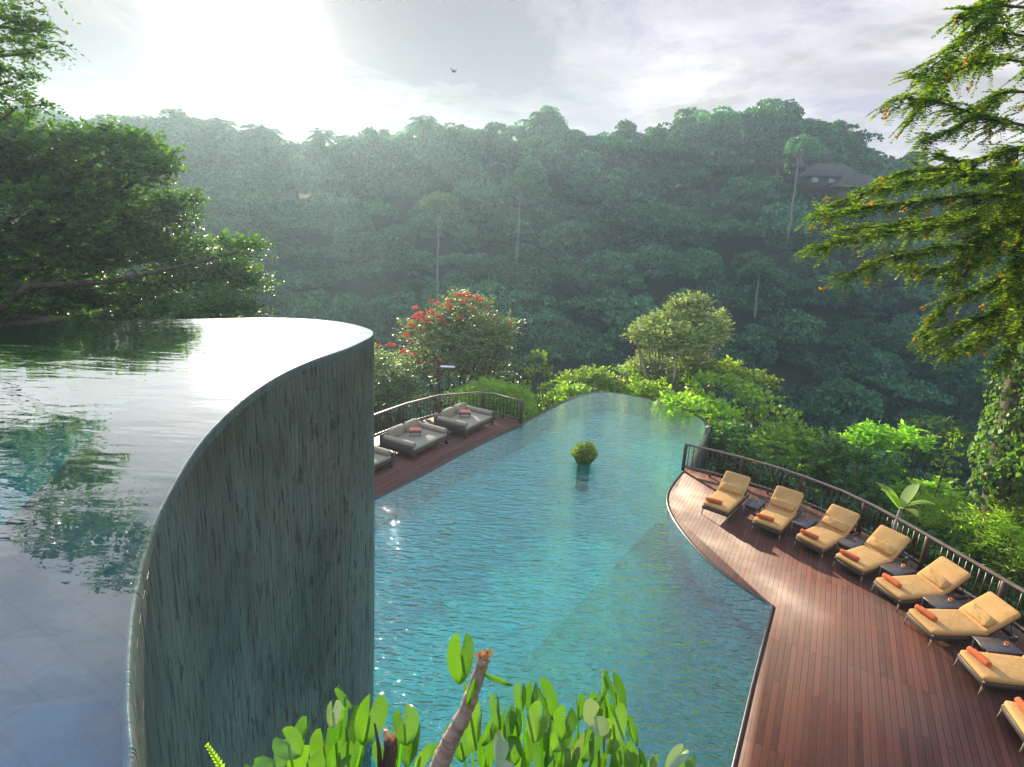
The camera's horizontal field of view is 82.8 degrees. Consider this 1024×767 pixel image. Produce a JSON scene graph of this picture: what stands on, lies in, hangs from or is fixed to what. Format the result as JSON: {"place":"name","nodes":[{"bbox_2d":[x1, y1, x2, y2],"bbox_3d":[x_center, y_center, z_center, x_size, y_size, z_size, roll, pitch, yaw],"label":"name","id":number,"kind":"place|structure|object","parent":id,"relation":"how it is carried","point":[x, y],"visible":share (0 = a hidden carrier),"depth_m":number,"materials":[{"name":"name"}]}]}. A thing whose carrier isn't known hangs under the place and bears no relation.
{"place":"outdoors","nodes":[
{"label":"outdoors","id":0,"kind":"place"},
{"bbox_2d":[0,519,8,527],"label":"pool floor","id":1,"kind":"structure","parent":0,"point":[3,520],"depth_m":5.15,"materials":[{"name":"teal tile"}]},
{"bbox_2d":[0,478,173,707],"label":"pool ledge","id":2,"kind":"object","parent":1,"relation":"on","point":[66,581],"visible":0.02,"depth_m":3.70,"materials":[{"name":"stone"}]},
{"bbox_2d":[0,688,122,766],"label":"pool step","id":3,"kind":"object","parent":2,"relation":"on","point":[82,730],"visible":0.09,"depth_m":2.34,"materials":[{"name":"blue stone"}]},
{"bbox_2d":[0,318,372,524],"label":"pool water","id":4,"kind":"structure","parent":0,"point":[107,409],"depth_m":5.18,"materials":[{"name":"liquid"}]},
{"bbox_2d":[429,648,512,766],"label":"cut branch","id":5,"kind":"object","parent":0,"point":[445,750],"visible":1,"depth_m":1.58,"materials":[{"name":"brown plant"}]},
{"bbox_2d":[374,723,397,766],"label":"cut stub","id":6,"kind":"object","parent":5,"relation":"attached to","point":[390,749],"visible":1,"depth_m":1.70,"materials":[{"name":"brown plant"}]},
{"bbox_2d":[0,0,1023,168],"label":"sky","id":7,"kind":"structure","parent":0,"point":[295,68],"materials":[{"name":"white"}]},
{"bbox_2d":[15,158,1023,632],"bbox_3d":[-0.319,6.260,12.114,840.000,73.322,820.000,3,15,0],"label":"terrain","id":8,"kind":"structure","parent":0,"point":[727,248],"depth_m":120.12,"materials":[{"name":"green plant"}]},
{"bbox_2d":[0,0,90,136],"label":"overhanging tree","id":9,"kind":"object","parent":8,"relation":"on","point":[27,24],"visible":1,"depth_m":11.95,"materials":[{"name":"green plant"}]},
{"bbox_2d":[0,101,284,325],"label":"shade tree","id":10,"kind":"object","parent":8,"relation":"on","point":[53,175],"visible":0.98,"depth_m":19.29,"materials":[{"name":"green plant"}]},
{"bbox_2d":[203,117,239,170],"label":"coconut palm","id":11,"kind":"object","parent":8,"relation":"on","point":[219,125],"visible":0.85,"depth_m":136.88,"materials":[{"name":"green plant"}]},
{"bbox_2d":[303,128,338,154],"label":"coconut palm","id":12,"kind":"object","parent":8,"relation":"on","point":[325,137],"visible":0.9,"depth_m":135.98,"materials":[{"name":"green plant"}]},
{"bbox_2d":[384,130,423,150],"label":"forest tree","id":13,"kind":"object","parent":8,"relation":"on","point":[404,137],"visible":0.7,"depth_m":137.12,"materials":[{"name":"green plant"}]},
{"bbox_2d":[374,342,438,436],"bbox_3d":[-7.788,4.188,33.605,5.042,13.842,7.379,16,20,40],"label":"flowering bush","id":14,"kind":"object","parent":8,"relation":"on","point":[389,386],"visible":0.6,"depth_m":32.66,"materials":[{"name":"green plant"}]},
{"bbox_2d":[404,115,442,146],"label":"coconut palm","id":15,"kind":"object","parent":8,"relation":"on","point":[428,122],"visible":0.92,"depth_m":136.31,"materials":[{"name":"green plant"}]},
{"bbox_2d":[415,190,459,310],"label":"slope tree","id":16,"kind":"object","parent":8,"relation":"on","point":[439,200],"visible":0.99,"depth_m":103.64,"materials":[{"name":"green plant"}]},
{"bbox_2d":[381,286,526,419],"bbox_3d":[-4.109,3.472,36.795,9.505,19.084,7.503,3,15,0],"label":"flame tree","id":17,"kind":"object","parent":8,"relation":"on","point":[477,334],"visible":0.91,"depth_m":34.19,"materials":[{"name":"green plant"}]},
{"bbox_2d":[434,374,544,421],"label":"bush","id":18,"kind":"object","parent":8,"relation":"on","point":[500,388],"visible":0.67,"depth_m":28.31,"materials":[{"name":"green plant"}]},
{"bbox_2d":[21,133,988,522],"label":"forest tree","id":19,"kind":"object","parent":8,"relation":"on","point":[693,237],"visible":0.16,"depth_m":112.02,"materials":[{"name":"green plant"}]},
{"bbox_2d":[0,164,1022,514],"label":"trees","id":20,"kind":"object","parent":8,"relation":"on","point":[966,404],"visible":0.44,"depth_m":112.99,"materials":[{"name":"green plant"}]},
{"bbox_2d":[0,113,1023,518],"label":"forest tree","id":21,"kind":"object","parent":8,"relation":"on","point":[530,267],"depth_m":116.75,"materials":[{"name":"green plant"}]},
{"bbox_2d":[1,97,1023,520],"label":"forest tree","id":22,"kind":"object","parent":8,"relation":"on","point":[469,151],"visible":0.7,"depth_m":127.20,"materials":[{"name":"green plant"}]},
{"bbox_2d":[497,172,542,265],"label":"slope tree","id":23,"kind":"object","parent":8,"relation":"on","point":[515,183],"visible":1,"depth_m":107.78,"materials":[{"name":"green plant"}]},
{"bbox_2d":[44,113,1023,511],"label":"forest tree","id":24,"kind":"object","parent":8,"relation":"on","point":[286,221],"visible":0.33,"depth_m":109.56,"materials":[{"name":"green plant"}]},
{"bbox_2d":[510,349,569,420],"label":"shrub","id":25,"kind":"object","parent":8,"relation":"on","point":[535,369],"visible":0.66,"depth_m":30.24,"materials":[{"name":"green plant"}]},
{"bbox_2d":[540,126,574,193],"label":"forest tree","id":26,"kind":"object","parent":8,"relation":"on","point":[562,132],"visible":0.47,"depth_m":132.63,"materials":[{"name":"green plant"}]},
{"bbox_2d":[524,380,593,418],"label":"shrub","id":27,"kind":"object","parent":8,"relation":"on","point":[578,388],"visible":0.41,"depth_m":31.93,"materials":[{"name":"green plant"}]},
{"bbox_2d":[548,364,630,396],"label":"shrub","id":28,"kind":"object","parent":8,"relation":"on","point":[600,379],"visible":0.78,"depth_m":33.88,"materials":[{"name":"green plant"}]},
{"bbox_2d":[582,131,649,168],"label":"forest tree","id":29,"kind":"object","parent":8,"relation":"on","point":[608,141],"visible":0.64,"depth_m":130.86,"materials":[{"name":"green plant"}]},
{"bbox_2d":[522,391,710,472],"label":"retaining wall","id":30,"kind":"structure","parent":8,"relation":"on","point":[704,441],"depth_m":25.71,"materials":[{"name":"black stone"}]},
{"bbox_2d":[617,134,670,208],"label":"forest tree","id":31,"kind":"object","parent":8,"relation":"on","point":[638,139],"visible":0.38,"depth_m":132.58,"materials":[{"name":"green plant"}]},
{"bbox_2d":[621,375,685,407],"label":"shrub","id":32,"kind":"object","parent":8,"relation":"on","point":[645,390],"visible":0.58,"depth_m":33.21,"materials":[{"name":"green plant"}]},
{"bbox_2d":[621,137,699,202],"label":"forest tree","id":33,"kind":"object","parent":8,"relation":"on","point":[671,143],"visible":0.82,"depth_m":128.59,"materials":[{"name":"green plant"}]},
{"bbox_2d":[617,290,734,407],"bbox_3d":[9.227,3.708,37.212,6.858,19.289,6.463,15,19,37],"label":"pale tree","id":34,"kind":"object","parent":8,"relation":"on","point":[681,330],"visible":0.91,"depth_m":34.77,"materials":[{"name":"green plant"}]},
{"bbox_2d":[654,121,704,202],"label":"forest tree","id":35,"kind":"object","parent":8,"relation":"on","point":[673,128],"visible":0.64,"depth_m":132.26,"materials":[{"name":"green plant"}]},
{"bbox_2d":[644,384,749,431],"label":"shrub","id":36,"kind":"object","parent":8,"relation":"on","point":[690,400],"visible":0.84,"depth_m":28.61,"materials":[{"name":"green plant"}]},
{"bbox_2d":[677,140,719,206],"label":"forest tree","id":37,"kind":"object","parent":8,"relation":"on","point":[704,147],"visible":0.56,"depth_m":129.49,"materials":[{"name":"green plant"}]},
{"bbox_2d":[692,106,747,197],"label":"forest tree","id":38,"kind":"object","parent":8,"relation":"on","point":[711,118],"visible":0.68,"depth_m":128.53,"materials":[{"name":"green plant"}]},
{"bbox_2d":[677,369,766,466],"bbox_3d":[11.137,4.853,33.009,4.970,11.583,3.095,5,16,7],"label":"shrub","id":39,"kind":"object","parent":8,"relation":"on","point":[729,381],"visible":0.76,"depth_m":31.18,"materials":[{"name":"green plant"}]},
{"bbox_2d":[669,354,783,473],"bbox_3d":[12.341,5.105,35.794,6.457,14.086,3.002,5,16,6],"label":"shrub","id":40,"kind":"object","parent":8,"relation":"on","point":[738,371],"visible":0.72,"depth_m":33.94,"materials":[{"name":"green plant"}]},
{"bbox_2d":[688,416,773,481],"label":"shrub","id":41,"kind":"object","parent":8,"relation":"on","point":[736,430],"visible":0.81,"depth_m":24.83,"materials":[{"name":"green plant"}]},
{"bbox_2d":[713,113,765,191],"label":"forest tree","id":42,"kind":"object","parent":8,"relation":"on","point":[742,131],"visible":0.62,"depth_m":126.91,"materials":[{"name":"green plant"}]},
{"bbox_2d":[736,256,788,317],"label":"slope tree","id":43,"kind":"object","parent":8,"relation":"on","point":[762,267],"visible":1,"depth_m":97.52,"materials":[{"name":"green plant"}]},
{"bbox_2d":[723,384,803,476],"bbox_3d":[13.545,5.181,32.847,4.265,10.616,2.843,3,15,0],"label":"shrub","id":44,"kind":"object","parent":8,"relation":"on","point":[753,416],"visible":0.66,"depth_m":31.43,"materials":[{"name":"green plant"}]},
{"bbox_2d":[741,102,791,199],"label":"forest tree","id":45,"kind":"object","parent":8,"relation":"on","point":[764,118],"visible":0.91,"depth_m":125.54,"materials":[{"name":"green plant"}]},
{"bbox_2d":[775,114,802,187],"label":"forest tree","id":46,"kind":"object","parent":8,"relation":"on","point":[796,126],"visible":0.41,"depth_m":127.16,"materials":[{"name":"green plant"}]},
{"bbox_2d":[739,416,848,487],"bbox_3d":[12.941,5.404,27.523,4.444,7.174,4.756,16,20,40],"label":"shrub","id":47,"kind":"object","parent":8,"relation":"on","point":[784,440],"visible":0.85,"depth_m":26.77,"materials":[{"name":"green plant"}]},
{"bbox_2d":[781,134,828,241],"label":"slope tree","id":48,"kind":"object","parent":8,"relation":"on","point":[802,144],"visible":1,"depth_m":104.08,"materials":[{"name":"green plant"}]},
{"bbox_2d":[793,163,858,193],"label":"hill house","id":49,"kind":"structure","parent":8,"relation":"on","point":[817,178],"depth_m":111.94,"materials":[{"name":"grey wood"}]},
{"bbox_2d":[811,120,853,206],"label":"forest tree","id":50,"kind":"object","parent":8,"relation":"on","point":[836,133],"visible":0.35,"depth_m":124.64,"materials":[{"name":"green plant"}]},
{"bbox_2d":[792,434,889,517],"bbox_3d":[14.404,5.095,25.950,4.610,6.062,3.442,3,15,0],"label":"shrub","id":51,"kind":"object","parent":8,"relation":"on","point":[838,458],"visible":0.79,"depth_m":25.17,"materials":[{"name":"green plant"}]},
{"bbox_2d":[807,123,884,229],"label":"forest tree","id":52,"kind":"object","parent":8,"relation":"on","point":[854,145],"visible":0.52,"depth_m":124.61,"materials":[{"name":"green plant"}]},
{"bbox_2d":[827,174,879,206],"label":"hill house","id":53,"kind":"structure","parent":8,"relation":"on","point":[839,188],"depth_m":108.77,"materials":[{"name":"grey wood"}]},
{"bbox_2d":[841,459,911,530],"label":"shrub","id":54,"kind":"object","parent":8,"relation":"on","point":[887,468],"visible":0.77,"depth_m":23.80,"materials":[{"name":"green plant"}]},
{"bbox_2d":[832,418,941,492],"bbox_3d":[19.383,6.273,31.674,5.004,9.382,3.557,3,15,0],"label":"shrub","id":55,"kind":"object","parent":8,"relation":"on","point":[871,435],"visible":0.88,"depth_m":30.48,"materials":[{"name":"green plant"}]},
{"bbox_2d":[865,160,917,325],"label":"coconut palm","id":56,"kind":"object","parent":8,"relation":"on","point":[902,166],"visible":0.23,"depth_m":111.14,"materials":[{"name":"green plant"}]},
{"bbox_2d":[875,482,935,531],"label":"banana plant","id":57,"kind":"object","parent":8,"relation":"on","point":[909,492],"visible":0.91,"depth_m":19.35,"materials":[{"name":"green plant"}]},
{"bbox_2d":[794,0,1023,385],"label":"feathery tree","id":58,"kind":"object","parent":8,"relation":"on","point":[1007,215],"visible":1,"depth_m":9.36,"materials":[{"name":"green plant"}]},
{"bbox_2d":[801,502,1023,629],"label":"bank shrub","id":59,"kind":"object","parent":8,"relation":"on","point":[953,542],"visible":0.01,"depth_m":19.82,"materials":[{"name":"green plant"}]},
{"bbox_2d":[889,165,944,324],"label":"coconut palm","id":60,"kind":"object","parent":8,"relation":"on","point":[902,214],"visible":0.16,"depth_m":110.41,"materials":[{"name":"green plant"}]},
{"bbox_2d":[881,469,969,518],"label":"feathery shrub","id":61,"kind":"object","parent":8,"relation":"on","point":[900,486],"visible":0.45,"depth_m":24.13,"materials":[{"name":"green plant"}]},
{"bbox_2d":[902,428,964,518],"bbox_3d":[16.626,4.369,22.783,1.667,5.605,1.740,-6,18,-28],"label":"spire sapling","id":62,"kind":"object","parent":8,"relation":"on","point":[949,471],"visible":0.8,"depth_m":22.41,"materials":[{"name":"green plant"}]},
{"bbox_2d":[886,487,984,545],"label":"feathery shrub","id":63,"kind":"object","parent":8,"relation":"on","point":[931,522],"visible":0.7,"depth_m":21.41,"materials":[{"name":"green plant"}]},
{"bbox_2d":[891,414,985,510],"bbox_3d":[25.796,7.245,35.901,5.574,11.324,3.063,3,15,0],"label":"shrub","id":64,"kind":"object","parent":8,"relation":"on","point":[964,441],"visible":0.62,"depth_m":34.89,"materials":[{"name":"green plant"}]},
{"bbox_2d":[933,501,1023,590],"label":"feathery shrub","id":65,"kind":"object","parent":8,"relation":"on","point":[981,542],"visible":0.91,"depth_m":19.05,"materials":[{"name":"green plant"}]},
{"bbox_2d":[966,329,1023,594],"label":"creeper covered tree","id":66,"kind":"object","parent":8,"relation":"on","point":[1000,472],"visible":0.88,"depth_m":19.16,"materials":[{"name":"green plant"}]},
{"bbox_2d":[967,488,1023,581],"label":"feathery shrub","id":67,"kind":"object","parent":8,"relation":"on","point":[1014,560],"visible":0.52,"depth_m":18.89,"materials":[{"name":"green plant"}]},
{"bbox_2d":[371,411,699,766],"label":"pool floor","id":68,"kind":"structure","parent":0,"point":[429,712],"depth_m":16.67,"materials":[{"name":"teal tile"}]},
{"bbox_2d":[120,334,374,766],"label":"pool wall","id":69,"kind":"structure","parent":68,"relation":"on","point":[249,632],"depth_m":5.70,"materials":[{"name":"stone"}]},
{"bbox_2d":[374,425,522,500],"bbox_3d":[-3.485,3.784,19.586,0.159,1.112,14.483,12,18,30],"label":"pool coping","id":70,"kind":"object","parent":68,"relation":"on","point":[432,469],"visible":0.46,"depth_m":20.83,"materials":[{"name":"black stone"}]},
{"bbox_2d":[374,393,770,766],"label":"pool side","id":71,"kind":"structure","parent":68,"relation":"on","point":[693,569],"depth_m":19.12,"materials":[{"name":"teal stone"}]},
{"bbox_2d":[570,440,597,491],"bbox_3d":[2.632,3.026,21.624,1.111,1.983,1.084,3,15,0],"label":"pool planter","id":72,"kind":"object","parent":68,"relation":"on","point":[585,454],"visible":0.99,"depth_m":21.38,"materials":[{"name":"teal stone"}]},
{"bbox_2d":[424,522,761,766],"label":"pool ledge","id":73,"kind":"object","parent":68,"relation":"on","point":[652,745],"visible":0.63,"depth_m":13.09,"materials":[{"name":"teal stone"}]},
{"bbox_3d":[0.135,5.604,2.193,2.300,7.055,2.200,3,15,0],"label":"planter wall","id":74,"kind":"object","parent":73,"relation":"on","visible":0},
{"bbox_2d":[244,716,325,766],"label":"arum plant","id":75,"kind":"object","parent":74,"relation":"on","point":[291,750],"visible":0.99,"depth_m":1.91,"materials":[{"name":"green plant"}]},
{"bbox_2d":[309,685,387,766],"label":"arum plant","id":76,"kind":"object","parent":74,"relation":"on","point":[341,746],"visible":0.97,"depth_m":1.95,"materials":[{"name":"green plant"}]},
{"bbox_2d":[372,705,431,766],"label":"arum plant","id":77,"kind":"object","parent":74,"relation":"on","point":[407,733],"visible":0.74,"depth_m":1.89,"materials":[{"name":"green plant"}]},
{"bbox_2d":[447,632,473,766],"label":"arum plant","id":78,"kind":"object","parent":74,"relation":"on","point":[459,662],"visible":0.88,"depth_m":1.85,"materials":[{"name":"green plant"}]},
{"bbox_2d":[466,693,521,766],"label":"arum plant","id":79,"kind":"object","parent":74,"relation":"on","point":[484,748],"visible":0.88,"depth_m":1.97,"materials":[{"name":"green plant"}]},
{"bbox_2d":[431,724,576,766],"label":"arum plant","id":80,"kind":"object","parent":74,"relation":"on","point":[500,749],"visible":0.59,"depth_m":1.95,"materials":[{"name":"green plant"}]},
{"bbox_2d":[509,678,558,766],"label":"arum plant","id":81,"kind":"object","parent":74,"relation":"on","point":[537,724],"visible":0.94,"depth_m":2.00,"materials":[{"name":"green plant"}]},
{"bbox_2d":[533,694,600,766],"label":"arum plant","id":82,"kind":"object","parent":74,"relation":"on","point":[564,726],"visible":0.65,"depth_m":1.86,"materials":[{"name":"green plant"}]},
{"bbox_2d":[571,698,609,766],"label":"arum plant","id":83,"kind":"object","parent":74,"relation":"on","point":[598,725],"visible":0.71,"depth_m":1.91,"materials":[{"name":"green plant"}]},
{"bbox_2d":[580,670,638,766],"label":"arum plant","id":84,"kind":"object","parent":74,"relation":"on","point":[616,714],"visible":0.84,"depth_m":1.91,"materials":[{"name":"green plant"}]},
{"bbox_2d":[592,741,657,766],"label":"arum plant","id":85,"kind":"object","parent":74,"relation":"on","point":[629,756],"visible":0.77,"depth_m":1.90,"materials":[{"name":"green plant"}]},
{"bbox_2d":[664,744,696,766],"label":"arum plant","id":86,"kind":"object","parent":74,"relation":"on","point":[677,756],"visible":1,"depth_m":1.85,"materials":[{"name":"green plant"}]},
{"bbox_2d":[666,472,773,766],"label":"pool coping","id":87,"kind":"object","parent":68,"relation":"on","point":[714,566],"visible":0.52,"depth_m":13.84,"materials":[{"name":"black stone"}]},
{"bbox_2d":[362,393,770,766],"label":"pool water","id":88,"kind":"structure","parent":0,"point":[619,451],"depth_m":16.68,"materials":[{"name":"teal liquid"}]},
{"bbox_2d":[668,469,1023,766],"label":"deck","id":89,"kind":"structure","parent":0,"point":[852,671],"depth_m":11.87,"materials":[{"name":"brown wood"}]},
{"bbox_2d":[701,471,750,522],"bbox_3d":[6.886,3.559,18.553,0.820,0.918,2.002,15,20,37],"label":"sun lounger","id":90,"kind":"object","parent":89,"relation":"on","point":[730,493],"visible":0.99,"depth_m":18.58,"materials":[{"name":"fabric"}]},
{"bbox_2d":[751,486,803,541],"bbox_3d":[8.104,3.880,17.620,0.820,0.918,2.002,16,20,40],"label":"sun lounger","id":91,"kind":"object","parent":89,"relation":"on","point":[782,508],"visible":0.98,"depth_m":17.64,"materials":[{"name":"beige fabric"}]},
{"bbox_2d":[793,504,859,560],"bbox_3d":[9.065,4.204,16.627,2.002,0.918,0.820,-8,19,-34],"label":"sun lounger","id":92,"kind":"object","parent":89,"relation":"on","point":[834,526],"visible":0.98,"depth_m":16.59,"materials":[{"name":"beige fabric"}]},
{"bbox_2d":[681,443,1023,631],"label":"railing","id":93,"kind":"object","parent":89,"relation":"on","point":[1003,585],"visible":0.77,"depth_m":17.09,"materials":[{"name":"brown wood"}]},
{"bbox_2d":[832,525,910,583],"bbox_3d":[9.685,4.528,15.572,2.002,0.918,0.820,-5,17,-26],"label":"sun lounger","id":94,"kind":"object","parent":89,"relation":"on","point":[883,545],"visible":0.99,"depth_m":15.49,"materials":[{"name":"beige fabric"}]},
{"bbox_2d":[878,562,916,576],"bbox_3d":[9.955,4.958,15.034,0.740,0.400,0.460,-2,16,-19],"label":"side table","id":95,"kind":"object","parent":89,"relation":"on","point":[894,569],"visible":0.77,"depth_m":14.94,"materials":[{"name":"wicker"}]},
{"bbox_2d":[871,556,970,611],"bbox_3d":[10.109,4.905,14.292,2.002,0.918,0.820,0,16,-10],"label":"sun lounger","id":96,"kind":"object","parent":89,"relation":"on","point":[941,575],"visible":0.98,"depth_m":14.15,"materials":[{"name":"beige fabric"}]},
{"bbox_2d":[920,595,962,609],"bbox_3d":[10.163,5.330,13.732,0.740,0.400,0.460,1,16,-7],"label":"side table","id":97,"kind":"object","parent":89,"relation":"on","point":[938,602],"visible":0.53,"depth_m":13.66,"materials":[{"name":"wicker"}]},
{"bbox_2d":[903,592,1020,647],"bbox_3d":[10.106,5.264,12.998,2.002,0.918,0.820,2,16,-3],"label":"sun lounger","id":98,"kind":"object","parent":89,"relation":"on","point":[988,614],"visible":0.99,"depth_m":12.82,"materials":[{"name":"beige fabric"}]},
{"bbox_2d":[954,650,1023,694],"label":"sun lounger","id":99,"kind":"object","parent":89,"relation":"on","point":[1004,672],"visible":0.98,"depth_m":11.54,"materials":[{"name":"beige fabric"}]},
{"bbox_2d":[971,636,1023,656],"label":"side table","id":100,"kind":"object","parent":89,"relation":"on","point":[991,645],"visible":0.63,"depth_m":12.25,"materials":[{"name":"grey metal"}]},
{"bbox_2d":[996,701,1023,752],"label":"sun lounger","id":101,"kind":"object","parent":89,"relation":"on","point":[1013,712],"visible":0.99,"depth_m":10.50,"materials":[{"name":"beige fabric"}]},
{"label":"deck beam","id":102,"kind":"object","parent":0,"visible":0},
{"bbox_2d":[374,414,523,496],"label":"deck","id":103,"kind":"structure","parent":102,"relation":"on","point":[404,469],"depth_m":21.62,"materials":[{"name":"brown wood"}]},
{"bbox_2d":[374,445,393,470],"bbox_3d":[-5.372,2.614,19.783,1.592,0.870,2.234,12,18,29],"label":"daybed","id":104,"kind":"object","parent":103,"relation":"on","point":[383,457],"visible":0.15,"depth_m":20.15,"materials":[{"name":"fabric"}]},
{"bbox_2d":[379,418,449,460],"bbox_3d":[-3.690,2.037,22.173,1.592,0.870,2.234,12,18,29],"label":"daybed","id":105,"kind":"object","parent":103,"relation":"on","point":[400,438],"visible":0.93,"depth_m":21.86,"materials":[{"name":"fabric"}]},
{"bbox_2d":[374,392,523,435],"bbox_3d":[-4.909,1.857,22.252,12.331,1.052,2.834,-12,21,-43],"label":"railing","id":106,"kind":"object","parent":103,"relation":"on","point":[404,409],"visible":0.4,"depth_m":25.36,"materials":[{"name":"brown wood"}]},
{"bbox_2d":[434,402,494,438],"bbox_3d":[-1.989,1.466,24.544,1.592,0.870,2.234,12,18,29],"label":"daybed","id":107,"kind":"object","parent":103,"relation":"on","point":[449,419],"visible":0.94,"depth_m":24.23,"materials":[{"name":"fabric"}]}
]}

